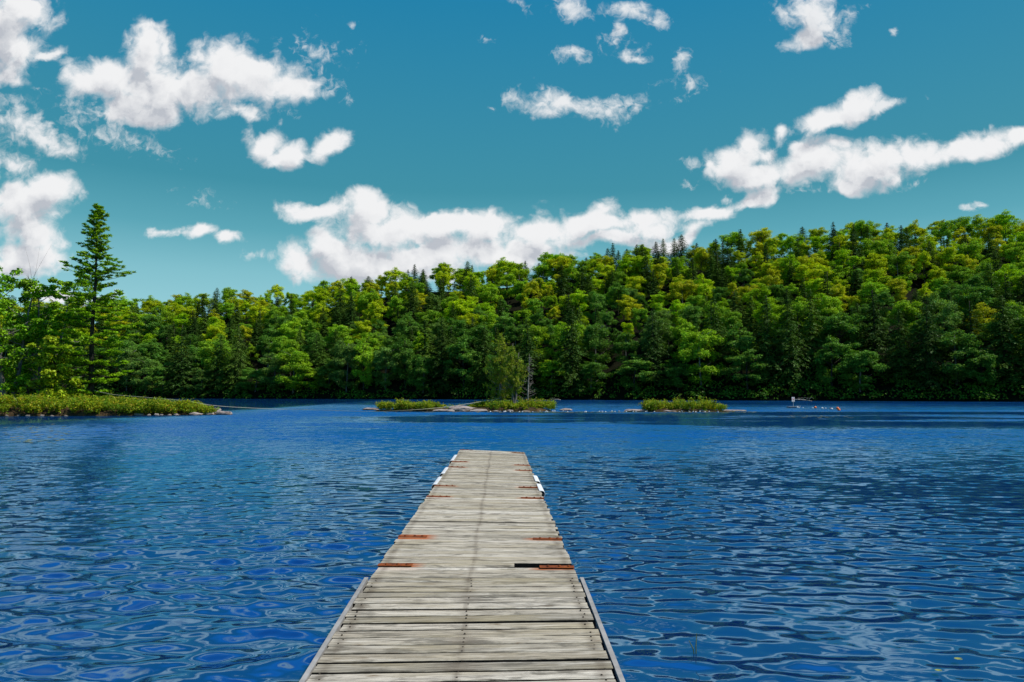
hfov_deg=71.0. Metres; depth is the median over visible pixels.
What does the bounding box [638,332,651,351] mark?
broadleaf tree
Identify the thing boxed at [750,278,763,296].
maple tree
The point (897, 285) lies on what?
maple tree
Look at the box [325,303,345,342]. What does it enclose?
hemlock tree
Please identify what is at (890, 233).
maple tree
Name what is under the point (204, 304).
hemlock tree
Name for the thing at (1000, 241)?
maple tree
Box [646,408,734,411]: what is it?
ground
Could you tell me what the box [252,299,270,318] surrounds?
maple tree
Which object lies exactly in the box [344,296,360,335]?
hemlock tree
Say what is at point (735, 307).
hemlock tree
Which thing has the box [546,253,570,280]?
maple tree
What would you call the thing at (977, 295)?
broadleaf tree
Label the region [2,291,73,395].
broadleaf tree
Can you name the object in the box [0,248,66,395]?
broadleaf tree
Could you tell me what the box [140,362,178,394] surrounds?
broadleaf tree
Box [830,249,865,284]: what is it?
maple tree
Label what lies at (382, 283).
maple tree
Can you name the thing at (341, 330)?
broadleaf tree
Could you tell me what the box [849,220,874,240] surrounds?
broadleaf tree
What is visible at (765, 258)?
hemlock tree
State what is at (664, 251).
hemlock tree
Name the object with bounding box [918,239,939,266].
maple tree
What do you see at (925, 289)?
maple tree
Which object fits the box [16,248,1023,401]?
hills
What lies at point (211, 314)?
maple tree
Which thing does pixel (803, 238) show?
broadleaf tree
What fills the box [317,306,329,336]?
hemlock tree
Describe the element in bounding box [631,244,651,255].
maple tree
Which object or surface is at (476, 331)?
broadleaf tree
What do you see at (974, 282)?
broadleaf tree
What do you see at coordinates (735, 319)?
broadleaf tree
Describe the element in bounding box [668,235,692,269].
hemlock tree
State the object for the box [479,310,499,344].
broadleaf tree
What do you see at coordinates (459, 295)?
maple tree
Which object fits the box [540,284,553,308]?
maple tree
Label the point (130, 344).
broadleaf tree
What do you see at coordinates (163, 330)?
broadleaf tree
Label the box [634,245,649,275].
hemlock tree
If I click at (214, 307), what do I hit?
hemlock tree
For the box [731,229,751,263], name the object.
hemlock tree
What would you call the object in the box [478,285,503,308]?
broadleaf tree
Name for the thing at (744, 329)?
broadleaf tree
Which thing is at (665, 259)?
maple tree
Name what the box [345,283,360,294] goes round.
maple tree
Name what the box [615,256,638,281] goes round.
maple tree
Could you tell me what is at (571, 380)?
hemlock tree
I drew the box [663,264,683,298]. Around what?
hemlock tree
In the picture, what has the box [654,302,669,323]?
broadleaf tree
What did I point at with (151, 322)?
broadleaf tree
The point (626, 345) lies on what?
broadleaf tree
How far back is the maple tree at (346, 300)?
237.94 m
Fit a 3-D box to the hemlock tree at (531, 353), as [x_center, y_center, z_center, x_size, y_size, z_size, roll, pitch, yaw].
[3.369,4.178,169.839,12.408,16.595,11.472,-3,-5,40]
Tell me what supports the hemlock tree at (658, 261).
on the hills
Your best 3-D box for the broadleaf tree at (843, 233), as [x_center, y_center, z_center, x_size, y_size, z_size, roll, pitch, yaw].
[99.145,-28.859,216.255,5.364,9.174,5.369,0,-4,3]
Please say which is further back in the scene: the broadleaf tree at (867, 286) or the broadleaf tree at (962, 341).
the broadleaf tree at (867, 286)
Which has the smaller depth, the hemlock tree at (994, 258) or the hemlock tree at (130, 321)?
the hemlock tree at (994, 258)
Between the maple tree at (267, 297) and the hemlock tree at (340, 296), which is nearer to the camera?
the hemlock tree at (340, 296)
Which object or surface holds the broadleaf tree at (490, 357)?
on the hills
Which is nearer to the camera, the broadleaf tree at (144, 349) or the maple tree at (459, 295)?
the broadleaf tree at (144, 349)
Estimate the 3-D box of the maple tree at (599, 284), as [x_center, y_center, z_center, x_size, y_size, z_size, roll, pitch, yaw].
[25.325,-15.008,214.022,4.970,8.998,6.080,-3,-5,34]
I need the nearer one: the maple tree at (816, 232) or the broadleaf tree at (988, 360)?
the broadleaf tree at (988, 360)
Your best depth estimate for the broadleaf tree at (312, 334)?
210.52 m
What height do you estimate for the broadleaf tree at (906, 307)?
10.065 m
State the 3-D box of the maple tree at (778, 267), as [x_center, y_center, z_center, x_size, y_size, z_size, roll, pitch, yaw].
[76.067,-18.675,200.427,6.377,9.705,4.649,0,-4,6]
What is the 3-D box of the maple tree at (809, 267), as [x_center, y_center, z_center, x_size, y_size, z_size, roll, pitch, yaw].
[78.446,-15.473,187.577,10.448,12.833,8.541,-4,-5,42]
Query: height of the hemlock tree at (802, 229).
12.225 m
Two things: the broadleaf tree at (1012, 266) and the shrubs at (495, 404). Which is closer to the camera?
the shrubs at (495, 404)
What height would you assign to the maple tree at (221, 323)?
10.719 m
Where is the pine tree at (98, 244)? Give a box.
[42,203,144,397]
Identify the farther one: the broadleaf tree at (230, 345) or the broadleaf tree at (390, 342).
the broadleaf tree at (230, 345)
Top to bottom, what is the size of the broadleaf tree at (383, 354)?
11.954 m
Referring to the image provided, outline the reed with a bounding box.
[689,633,696,653]
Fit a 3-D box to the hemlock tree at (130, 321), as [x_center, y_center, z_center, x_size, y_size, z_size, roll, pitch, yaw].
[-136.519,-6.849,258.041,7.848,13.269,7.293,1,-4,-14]
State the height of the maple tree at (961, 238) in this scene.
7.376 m
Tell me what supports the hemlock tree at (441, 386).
on the hills
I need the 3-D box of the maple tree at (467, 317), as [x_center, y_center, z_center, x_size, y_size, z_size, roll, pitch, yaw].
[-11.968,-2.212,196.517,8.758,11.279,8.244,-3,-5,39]
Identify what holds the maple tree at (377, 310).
on the hills
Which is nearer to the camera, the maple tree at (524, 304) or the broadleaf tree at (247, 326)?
the maple tree at (524, 304)
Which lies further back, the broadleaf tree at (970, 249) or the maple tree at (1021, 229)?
the maple tree at (1021, 229)
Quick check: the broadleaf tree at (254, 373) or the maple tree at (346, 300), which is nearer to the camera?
the broadleaf tree at (254, 373)
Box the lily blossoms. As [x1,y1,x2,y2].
[490,410,718,411]
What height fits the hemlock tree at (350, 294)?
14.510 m
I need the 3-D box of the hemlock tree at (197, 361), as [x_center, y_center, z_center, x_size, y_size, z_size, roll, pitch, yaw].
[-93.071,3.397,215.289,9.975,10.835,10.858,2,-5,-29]
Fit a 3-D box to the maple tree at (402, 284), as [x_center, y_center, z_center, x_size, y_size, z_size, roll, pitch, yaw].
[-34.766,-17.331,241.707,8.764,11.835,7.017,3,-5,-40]
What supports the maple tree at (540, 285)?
on the hills
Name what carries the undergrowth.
on the hills
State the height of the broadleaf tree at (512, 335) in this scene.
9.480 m
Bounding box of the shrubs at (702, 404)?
[638,395,728,410]
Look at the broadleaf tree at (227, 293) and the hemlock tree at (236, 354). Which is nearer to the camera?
the hemlock tree at (236, 354)
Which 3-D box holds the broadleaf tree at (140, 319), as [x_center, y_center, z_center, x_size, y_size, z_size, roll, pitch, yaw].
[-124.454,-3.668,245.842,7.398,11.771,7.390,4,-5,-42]
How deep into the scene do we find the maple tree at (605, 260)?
228.07 m
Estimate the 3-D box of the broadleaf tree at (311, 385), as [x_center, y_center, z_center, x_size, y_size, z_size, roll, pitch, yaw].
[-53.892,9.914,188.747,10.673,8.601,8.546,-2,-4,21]
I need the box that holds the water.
[0,398,1023,681]
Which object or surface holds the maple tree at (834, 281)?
on the hills
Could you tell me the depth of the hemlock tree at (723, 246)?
220.75 m
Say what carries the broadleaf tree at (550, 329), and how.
on the hills
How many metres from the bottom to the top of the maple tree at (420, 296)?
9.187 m
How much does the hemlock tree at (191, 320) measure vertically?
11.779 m
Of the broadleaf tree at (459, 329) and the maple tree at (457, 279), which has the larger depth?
the maple tree at (457, 279)
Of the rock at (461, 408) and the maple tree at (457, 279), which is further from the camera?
the maple tree at (457, 279)
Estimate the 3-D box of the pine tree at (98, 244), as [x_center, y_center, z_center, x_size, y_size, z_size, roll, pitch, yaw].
[-37.447,-3.006,64.795,8.098,18.802,7.616,3,-5,-37]
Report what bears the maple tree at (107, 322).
on the hills
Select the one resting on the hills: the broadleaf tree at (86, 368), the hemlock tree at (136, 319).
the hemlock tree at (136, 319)
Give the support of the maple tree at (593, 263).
on the hills
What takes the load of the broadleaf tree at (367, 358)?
on the hills
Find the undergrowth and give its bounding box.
[17,354,1023,399]
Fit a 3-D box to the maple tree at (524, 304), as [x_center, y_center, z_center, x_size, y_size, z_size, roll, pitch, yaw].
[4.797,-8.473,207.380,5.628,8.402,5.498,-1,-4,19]
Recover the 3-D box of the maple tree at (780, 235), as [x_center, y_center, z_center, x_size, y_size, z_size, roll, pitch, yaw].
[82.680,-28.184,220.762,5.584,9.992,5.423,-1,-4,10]
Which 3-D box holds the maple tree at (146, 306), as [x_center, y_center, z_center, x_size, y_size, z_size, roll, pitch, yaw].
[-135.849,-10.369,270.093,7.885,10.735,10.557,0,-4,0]
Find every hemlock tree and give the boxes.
[67,342,87,386]
[69,345,104,389]
[94,320,107,345]
[94,337,122,390]
[122,305,133,335]
[123,308,143,343]
[161,322,183,351]
[162,326,197,394]
[164,328,180,361]
[168,342,187,373]
[179,311,202,339]
[187,317,200,344]
[190,303,205,331]
[190,335,212,368]
[195,311,211,346]
[197,294,208,322]
[197,335,234,395]
[203,288,226,321]
[207,291,222,319]
[218,323,253,393]
[223,319,240,356]
[223,341,252,376]
[225,302,245,329]
[226,315,238,342]
[227,310,247,338]
[244,320,265,352]
[248,311,265,345]
[271,297,283,315]
[284,295,297,320]
[289,327,308,363]
[299,333,329,381]
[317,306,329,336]
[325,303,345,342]
[325,329,348,368]
[327,285,349,326]
[337,304,346,325]
[341,292,358,334]
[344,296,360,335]
[346,277,356,302]
[358,276,376,293]
[382,283,403,316]
[394,281,422,326]
[394,292,420,332]
[401,264,418,291]
[402,319,439,377]
[407,329,416,352]
[414,269,436,293]
[416,271,430,301]
[417,292,433,333]
[417,327,462,396]
[430,278,448,304]
[433,316,449,356]
[435,278,446,311]
[437,326,465,378]
[440,282,458,310]
[446,303,456,337]
[456,261,479,300]
[456,316,481,364]
[463,275,480,307]
[464,327,497,391]
[490,327,499,355]
[495,298,507,325]
[513,324,546,392]
[514,318,537,359]
[517,261,531,281]
[547,308,596,398]
[549,265,571,312]
[549,294,579,339]
[561,256,580,287]
[568,307,590,362]
[572,268,590,300]
[582,276,596,312]
[584,308,614,355]
[598,248,613,277]
[601,270,621,302]
[607,250,623,282]
[608,243,616,271]
[628,244,638,273]
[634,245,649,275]
[636,307,672,386]
[638,254,657,293]
[647,251,669,283]
[647,270,663,308]
[649,242,660,266]
[656,239,671,273]
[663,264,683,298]
[667,238,677,267]
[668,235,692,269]
[672,315,706,361]
[684,257,707,297]
[688,243,697,266]
[691,298,737,374]
[696,295,715,332]
[700,239,725,278]
[702,247,717,284]
[705,255,728,295]
[711,268,739,304]
[718,241,737,268]
[719,240,738,280]
[722,290,755,337]
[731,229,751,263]
[743,296,762,339]
[745,295,788,386]
[755,243,770,282]
[766,296,816,390]
[776,289,803,336]
[783,260,806,300]
[788,289,835,368]
[792,237,803,262]
[795,227,813,254]
[796,277,809,321]
[804,271,841,320]
[824,222,838,261]
[831,242,845,275]
[838,307,873,356]
[840,224,861,258]
[842,264,880,307]
[842,304,875,345]
[843,232,866,278]
[856,289,910,366]
[857,225,874,262]
[880,309,929,387]
[893,225,910,253]
[899,288,931,333]
[902,228,916,248]
[904,294,959,389]
[917,241,940,280]
[936,290,966,348]
[939,239,957,271]
[949,300,994,364]
[956,231,978,270]
[972,262,1006,323]
[973,295,1023,388]
[978,233,1005,268]
[982,252,1003,290]
[994,273,1021,328]
[1002,311,1023,388]
[1011,274,1023,306]
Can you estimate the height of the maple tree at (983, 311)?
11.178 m
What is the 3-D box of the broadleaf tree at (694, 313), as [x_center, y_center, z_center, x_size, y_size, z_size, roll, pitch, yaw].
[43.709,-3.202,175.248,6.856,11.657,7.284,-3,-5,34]
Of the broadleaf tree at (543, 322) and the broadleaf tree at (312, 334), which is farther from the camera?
the broadleaf tree at (312, 334)
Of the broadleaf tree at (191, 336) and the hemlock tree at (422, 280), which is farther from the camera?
the hemlock tree at (422, 280)
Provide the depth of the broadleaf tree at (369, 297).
227.39 m
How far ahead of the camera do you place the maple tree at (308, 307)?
241.88 m
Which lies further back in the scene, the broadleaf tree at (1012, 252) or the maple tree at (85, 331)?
the maple tree at (85, 331)
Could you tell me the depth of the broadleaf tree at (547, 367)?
166.19 m
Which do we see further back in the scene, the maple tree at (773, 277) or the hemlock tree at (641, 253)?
the hemlock tree at (641, 253)
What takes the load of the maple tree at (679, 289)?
on the hills
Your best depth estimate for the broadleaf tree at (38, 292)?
66.08 m
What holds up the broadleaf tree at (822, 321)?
on the hills
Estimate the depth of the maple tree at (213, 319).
237.32 m
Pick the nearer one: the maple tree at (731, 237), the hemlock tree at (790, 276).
the hemlock tree at (790, 276)
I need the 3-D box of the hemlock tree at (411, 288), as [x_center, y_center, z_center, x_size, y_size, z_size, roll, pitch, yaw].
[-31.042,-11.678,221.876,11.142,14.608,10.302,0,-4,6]
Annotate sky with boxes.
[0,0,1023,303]
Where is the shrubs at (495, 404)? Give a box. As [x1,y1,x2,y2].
[375,396,557,409]
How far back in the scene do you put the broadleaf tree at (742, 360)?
153.09 m
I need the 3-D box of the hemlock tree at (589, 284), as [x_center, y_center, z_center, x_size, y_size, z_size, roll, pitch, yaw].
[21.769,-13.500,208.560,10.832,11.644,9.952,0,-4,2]
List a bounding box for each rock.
[189,412,202,414]
[216,411,231,414]
[362,408,378,409]
[432,409,454,411]
[448,405,472,411]
[469,409,487,411]
[559,408,571,410]
[624,409,645,411]
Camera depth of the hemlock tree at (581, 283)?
217.54 m
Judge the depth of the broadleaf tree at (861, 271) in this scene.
186.06 m
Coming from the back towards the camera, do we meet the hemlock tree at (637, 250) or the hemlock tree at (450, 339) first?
the hemlock tree at (637, 250)
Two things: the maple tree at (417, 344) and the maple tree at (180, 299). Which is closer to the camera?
the maple tree at (417, 344)
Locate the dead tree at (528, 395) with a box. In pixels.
[521,354,535,407]
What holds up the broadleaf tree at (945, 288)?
on the hills
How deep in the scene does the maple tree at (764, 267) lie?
197.14 m
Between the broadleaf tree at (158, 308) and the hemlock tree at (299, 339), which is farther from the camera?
the broadleaf tree at (158, 308)
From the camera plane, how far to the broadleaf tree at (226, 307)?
252.39 m
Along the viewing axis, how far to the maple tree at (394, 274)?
250.62 m
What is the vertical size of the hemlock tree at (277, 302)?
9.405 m
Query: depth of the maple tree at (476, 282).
228.27 m
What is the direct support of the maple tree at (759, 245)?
on the hills
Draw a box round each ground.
[0,407,215,415]
[376,407,551,411]
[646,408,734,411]
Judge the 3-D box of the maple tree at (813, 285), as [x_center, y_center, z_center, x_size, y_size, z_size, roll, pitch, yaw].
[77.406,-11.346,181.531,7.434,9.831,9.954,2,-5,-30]
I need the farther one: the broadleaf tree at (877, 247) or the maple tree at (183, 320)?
the maple tree at (183, 320)
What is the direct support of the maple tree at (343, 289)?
on the hills
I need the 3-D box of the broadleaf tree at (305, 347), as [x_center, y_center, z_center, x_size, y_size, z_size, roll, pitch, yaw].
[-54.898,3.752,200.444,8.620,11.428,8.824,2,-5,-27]
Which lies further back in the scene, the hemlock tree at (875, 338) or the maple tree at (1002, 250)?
the maple tree at (1002, 250)
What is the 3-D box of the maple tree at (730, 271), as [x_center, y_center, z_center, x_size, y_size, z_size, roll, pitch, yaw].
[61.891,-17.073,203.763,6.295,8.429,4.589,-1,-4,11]
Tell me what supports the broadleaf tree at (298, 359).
on the hills
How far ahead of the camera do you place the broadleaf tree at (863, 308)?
165.55 m
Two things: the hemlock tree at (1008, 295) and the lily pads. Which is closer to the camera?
the lily pads
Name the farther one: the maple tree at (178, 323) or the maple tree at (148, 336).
the maple tree at (178, 323)
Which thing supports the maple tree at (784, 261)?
on the hills
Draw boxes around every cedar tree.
[483,332,510,400]
[498,345,528,403]
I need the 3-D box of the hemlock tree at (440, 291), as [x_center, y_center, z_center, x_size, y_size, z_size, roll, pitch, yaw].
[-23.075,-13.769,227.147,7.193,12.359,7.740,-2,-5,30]
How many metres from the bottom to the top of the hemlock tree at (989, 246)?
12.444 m
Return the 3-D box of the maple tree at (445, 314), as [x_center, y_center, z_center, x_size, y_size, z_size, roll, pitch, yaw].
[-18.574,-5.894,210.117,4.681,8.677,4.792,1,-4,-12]
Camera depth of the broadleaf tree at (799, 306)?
166.98 m
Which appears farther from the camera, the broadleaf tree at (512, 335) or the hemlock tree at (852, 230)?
the hemlock tree at (852, 230)
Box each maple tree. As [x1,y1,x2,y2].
[1,304,19,318]
[16,301,41,313]
[75,328,94,334]
[86,336,106,359]
[99,307,115,325]
[103,319,123,334]
[109,315,132,336]
[119,307,137,323]
[120,296,138,309]
[139,300,164,313]
[139,333,157,343]
[146,295,161,314]
[160,302,182,326]
[167,294,181,306]
[170,313,187,334]
[170,335,186,353]
[172,292,193,311]
[174,306,197,325]
[174,313,191,333]
[193,293,214,309]
[197,317,206,329]
[201,326,227,348]
[205,336,227,357]
[206,316,219,326]
[206,319,225,337]
[207,309,219,325]
[225,296,241,319]
[234,325,252,346]
[236,289,256,305]
[238,301,251,317]
[245,302,269,326]
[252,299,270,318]
[259,293,273,303]
[265,284,284,305]
[275,305,288,318]
[289,297,307,311]
[296,289,324,312]
[301,306,312,318]
[302,290,314,306]
[310,303,332,329]
[311,287,336,310]
[312,280,331,291]
[326,280,344,297]
[326,301,336,321]
[333,287,346,299]
[337,295,357,314]
[341,278,358,290]
[344,340,353,366]
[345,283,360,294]
[351,320,371,342]
[355,290,371,317]
[360,299,388,331]
[362,279,379,300]
[374,275,387,293]
[375,293,384,306]
[382,267,405,291]
[384,283,399,298]
[397,273,419,298]
[408,290,427,312]
[412,331,432,363]
[434,267,454,291]
[435,274,451,293]
[436,262,450,281]
[441,308,452,325]
[442,298,475,323]
[449,290,464,300]
[453,275,465,289]
[457,313,482,336]
[461,271,480,306]
[466,296,478,307]
[471,302,495,312]
[472,286,486,304]
[473,271,486,284]
[480,281,494,287]
[484,268,500,284]
[486,261,501,281]
[493,257,520,289]
[495,262,512,286]
[508,262,529,281]
[520,279,540,305]
[521,297,535,319]
[534,277,544,292]
[538,252,552,263]
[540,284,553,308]
[542,279,559,295]
[545,305,562,325]
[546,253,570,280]
[546,256,575,289]
[554,293,580,317]
[563,254,578,282]
[565,288,593,321]
[574,316,588,331]
[585,258,598,276]
[590,276,604,293]
[591,262,615,293]
[595,256,614,276]
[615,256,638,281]
[616,294,643,322]
[621,250,636,275]
[621,322,633,334]
[624,276,648,300]
[628,255,655,285]
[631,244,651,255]
[648,291,670,309]
[650,262,667,293]
[653,256,670,265]
[660,268,671,290]
[665,280,698,310]
[669,274,686,300]
[669,299,692,326]
[670,260,691,280]
[685,245,695,260]
[689,246,711,278]
[692,274,714,307]
[707,242,718,253]
[715,298,731,318]
[718,231,748,254]
[724,266,740,282]
[727,282,739,304]
[730,250,745,264]
[737,285,758,316]
[742,283,778,317]
[744,251,769,276]
[745,227,772,252]
[745,245,752,257]
[750,241,767,261]
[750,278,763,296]
[751,297,785,337]
[754,261,782,283]
[756,268,782,290]
[763,236,779,261]
[773,259,784,287]
[776,233,788,257]
[776,234,802,257]
[776,254,800,283]
[791,240,811,256]
[791,258,833,294]
[795,253,823,279]
[797,278,832,309]
[805,227,828,252]
[809,235,831,259]
[815,249,828,273]
[826,283,849,313]
[830,234,859,255]
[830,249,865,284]
[830,276,850,297]
[839,222,859,239]
[846,295,863,313]
[859,223,882,240]
[862,268,891,293]
[864,252,895,283]
[864,253,887,274]
[876,228,894,240]
[879,225,898,244]
[884,278,906,304]
[893,250,914,274]
[897,276,911,295]
[901,246,922,271]
[903,220,926,248]
[912,282,935,309]
[914,251,934,286]
[915,233,938,251]
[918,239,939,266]
[926,219,954,245]
[926,265,946,286]
[934,245,965,274]
[945,240,957,263]
[946,294,975,323]
[951,226,965,242]
[955,235,970,244]
[960,255,979,280]
[965,302,1005,345]
[968,237,983,254]
[969,214,997,249]
[981,225,1002,242]
[983,258,999,267]
[987,238,1005,259]
[988,263,1023,303]
[994,209,1020,243]
[997,242,1019,263]
[1006,224,1018,243]
[1014,223,1023,241]
[1014,231,1023,254]
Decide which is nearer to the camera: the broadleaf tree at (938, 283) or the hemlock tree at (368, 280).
the broadleaf tree at (938, 283)
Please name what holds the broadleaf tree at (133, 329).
on the hills
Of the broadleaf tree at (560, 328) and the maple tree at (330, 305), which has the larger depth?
the maple tree at (330, 305)
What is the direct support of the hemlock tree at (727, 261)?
on the hills
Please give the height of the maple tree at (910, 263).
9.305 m
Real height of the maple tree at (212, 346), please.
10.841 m
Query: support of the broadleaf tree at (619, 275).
on the hills
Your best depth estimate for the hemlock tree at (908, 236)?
208.65 m
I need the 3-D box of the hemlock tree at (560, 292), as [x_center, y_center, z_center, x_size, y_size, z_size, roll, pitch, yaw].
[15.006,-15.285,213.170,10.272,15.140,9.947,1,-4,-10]
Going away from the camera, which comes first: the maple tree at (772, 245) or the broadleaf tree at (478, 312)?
the broadleaf tree at (478, 312)
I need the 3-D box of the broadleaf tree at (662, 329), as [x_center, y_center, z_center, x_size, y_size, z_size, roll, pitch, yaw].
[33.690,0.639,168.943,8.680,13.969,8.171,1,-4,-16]
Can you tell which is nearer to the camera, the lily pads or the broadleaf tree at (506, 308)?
the lily pads
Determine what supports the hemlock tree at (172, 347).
on the hills
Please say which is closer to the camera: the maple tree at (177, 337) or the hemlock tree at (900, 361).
the hemlock tree at (900, 361)
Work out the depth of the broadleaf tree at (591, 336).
170.70 m
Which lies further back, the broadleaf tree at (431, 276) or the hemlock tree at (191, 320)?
the broadleaf tree at (431, 276)
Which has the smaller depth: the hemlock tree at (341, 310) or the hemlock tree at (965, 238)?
the hemlock tree at (965, 238)
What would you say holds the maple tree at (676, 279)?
on the hills
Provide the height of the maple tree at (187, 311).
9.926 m
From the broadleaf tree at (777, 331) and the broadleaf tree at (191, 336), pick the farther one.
the broadleaf tree at (191, 336)
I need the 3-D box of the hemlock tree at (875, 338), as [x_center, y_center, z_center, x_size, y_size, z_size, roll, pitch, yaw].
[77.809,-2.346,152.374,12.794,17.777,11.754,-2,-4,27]
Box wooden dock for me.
[299,449,625,681]
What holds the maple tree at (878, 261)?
on the hills
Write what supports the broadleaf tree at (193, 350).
on the hills
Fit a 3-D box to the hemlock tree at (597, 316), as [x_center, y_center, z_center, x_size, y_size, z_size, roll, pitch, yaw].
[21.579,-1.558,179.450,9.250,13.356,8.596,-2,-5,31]
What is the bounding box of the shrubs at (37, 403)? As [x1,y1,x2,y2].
[0,392,219,414]
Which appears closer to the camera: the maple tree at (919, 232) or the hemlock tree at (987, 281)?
the hemlock tree at (987, 281)
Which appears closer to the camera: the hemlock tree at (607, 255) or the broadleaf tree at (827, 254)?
the broadleaf tree at (827, 254)
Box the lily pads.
[16,412,847,442]
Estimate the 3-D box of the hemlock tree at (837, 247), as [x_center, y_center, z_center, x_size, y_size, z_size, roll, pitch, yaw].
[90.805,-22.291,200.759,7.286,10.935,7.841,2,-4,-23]
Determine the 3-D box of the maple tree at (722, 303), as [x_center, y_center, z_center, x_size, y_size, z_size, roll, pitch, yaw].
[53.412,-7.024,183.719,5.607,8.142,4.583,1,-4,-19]
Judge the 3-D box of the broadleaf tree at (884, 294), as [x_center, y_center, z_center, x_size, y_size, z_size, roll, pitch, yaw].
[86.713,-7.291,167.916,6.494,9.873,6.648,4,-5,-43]
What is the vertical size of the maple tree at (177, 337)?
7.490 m
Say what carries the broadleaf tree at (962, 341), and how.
on the hills
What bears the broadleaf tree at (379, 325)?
on the hills
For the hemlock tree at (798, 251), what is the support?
on the hills
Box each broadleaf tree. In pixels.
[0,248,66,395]
[0,267,42,351]
[1,325,37,395]
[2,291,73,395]
[3,269,101,395]
[18,335,83,399]
[46,337,88,395]
[85,347,104,368]
[87,311,101,326]
[95,305,107,320]
[108,300,125,306]
[110,340,138,369]
[112,347,141,390]
[124,329,141,343]
[125,323,138,338]
[129,356,160,390]
[132,343,153,376]
[136,343,164,369]
[138,313,160,335]
[139,314,163,339]
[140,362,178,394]
[142,338,165,357]
[150,303,163,321]
[158,324,176,348]
[159,307,175,338]
[160,349,171,364]
[179,345,206,370]
[180,299,196,308]
[180,333,197,348]
[186,367,214,394]
[190,335,204,348]
[197,334,232,374]
[218,302,234,319]
[221,287,237,302]
[221,328,236,340]
[224,344,238,363]
[236,323,253,341]
[236,367,272,391]
[244,343,258,365]
[254,336,276,366]
[258,323,280,357]
[258,353,288,390]
[262,307,284,328]
[263,314,281,336]
[266,304,276,321]
[269,335,292,373]
[273,347,311,392]
[276,317,304,343]
[277,315,298,335]
[279,339,299,377]
[282,292,298,307]
[283,328,304,346]
[289,362,323,392]
[293,309,308,332]
[298,334,329,367]
[300,319,312,344]
[304,321,322,338]
[305,301,328,321]
[305,332,324,347]
[313,357,348,390]
[323,324,354,355]
[326,340,365,391]
[349,317,372,334]
[350,337,374,389]
[354,332,384,372]
[357,288,381,322]
[367,332,385,357]
[368,346,405,386]
[372,319,387,334]
[378,332,394,350]
[379,332,414,373]
[384,295,409,326]
[385,302,399,322]
[390,334,416,388]
[391,315,423,341]
[397,311,422,341]
[406,281,424,298]
[406,354,436,392]
[414,309,445,343]
[424,292,441,311]
[429,267,437,282]
[429,317,447,354]
[438,333,482,390]
[440,293,458,318]
[444,318,467,361]
[450,268,464,290]
[461,321,497,372]
[472,306,490,329]
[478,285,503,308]
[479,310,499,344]
[482,354,531,387]
[490,311,516,344]
[495,272,517,304]
[496,299,510,316]
[504,324,524,352]
[509,281,528,309]
[512,310,531,330]
[521,325,554,369]
[524,298,543,324]
[528,262,555,288]
[528,308,552,344]
[531,359,569,389]
[541,295,561,318]
[543,323,561,348]
[549,321,587,367]
[549,334,564,350]
[562,261,582,293]
[572,361,612,393]
[576,260,592,280]
[581,322,612,371]
[584,291,607,322]
[589,253,602,266]
[598,310,617,335]
[606,281,629,318]
[609,328,623,356]
[610,271,627,288]
[613,332,641,364]
[614,355,656,390]
[623,288,639,309]
[631,308,648,336]
[633,295,649,318]
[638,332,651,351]
[639,315,675,366]
[649,310,677,342]
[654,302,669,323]
[657,358,696,390]
[661,325,679,357]
[668,255,689,278]
[668,316,696,369]
[678,305,701,331]
[678,328,726,387]
[685,295,705,325]
[701,300,726,329]
[711,286,732,307]
[720,348,768,389]
[721,310,742,335]
[721,321,758,374]
[731,327,755,353]
[734,262,749,284]
[734,268,754,287]
[758,284,787,305]
[775,327,797,353]
[776,296,816,344]
[784,284,801,304]
[793,233,805,249]
[807,293,843,326]
[812,314,840,341]
[812,335,853,387]
[814,312,870,364]
[817,251,831,264]
[820,261,851,288]
[832,229,850,244]
[832,349,889,391]
[848,303,872,326]
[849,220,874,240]
[850,268,867,290]
[853,238,891,269]
[854,278,891,307]
[867,289,894,318]
[871,317,891,345]
[878,251,916,280]
[880,233,897,255]
[885,299,922,333]
[899,223,929,245]
[906,313,936,352]
[917,329,987,384]
[921,290,963,360]
[927,277,947,300]
[932,221,956,247]
[935,280,967,303]
[945,264,974,295]
[948,216,973,239]
[950,284,999,333]
[952,240,985,270]
[961,339,1002,390]
[963,273,988,308]
[972,260,997,287]
[977,302,1023,369]
[990,216,1014,245]
[997,262,1021,287]
[999,236,1023,266]
[999,300,1023,346]
[1015,262,1023,272]
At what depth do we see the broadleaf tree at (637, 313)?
186.28 m
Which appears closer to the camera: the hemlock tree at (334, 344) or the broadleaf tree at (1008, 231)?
the hemlock tree at (334, 344)
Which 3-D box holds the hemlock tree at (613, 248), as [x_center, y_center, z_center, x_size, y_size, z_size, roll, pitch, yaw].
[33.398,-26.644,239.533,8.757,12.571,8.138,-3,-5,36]
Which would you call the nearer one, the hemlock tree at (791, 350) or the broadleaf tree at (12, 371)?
the broadleaf tree at (12, 371)
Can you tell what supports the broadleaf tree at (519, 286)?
on the hills
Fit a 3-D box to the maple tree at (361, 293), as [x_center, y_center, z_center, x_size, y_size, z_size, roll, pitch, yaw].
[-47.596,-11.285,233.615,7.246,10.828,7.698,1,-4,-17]
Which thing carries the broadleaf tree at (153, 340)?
on the hills
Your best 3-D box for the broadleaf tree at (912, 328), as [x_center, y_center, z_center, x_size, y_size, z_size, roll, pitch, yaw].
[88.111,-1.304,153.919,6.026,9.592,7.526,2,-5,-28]
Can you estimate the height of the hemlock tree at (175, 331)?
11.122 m
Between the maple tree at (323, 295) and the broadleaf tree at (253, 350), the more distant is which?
the maple tree at (323, 295)
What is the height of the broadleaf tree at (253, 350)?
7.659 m
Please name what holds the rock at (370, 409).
in the water
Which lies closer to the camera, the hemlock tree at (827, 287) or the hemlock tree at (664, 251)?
the hemlock tree at (827, 287)

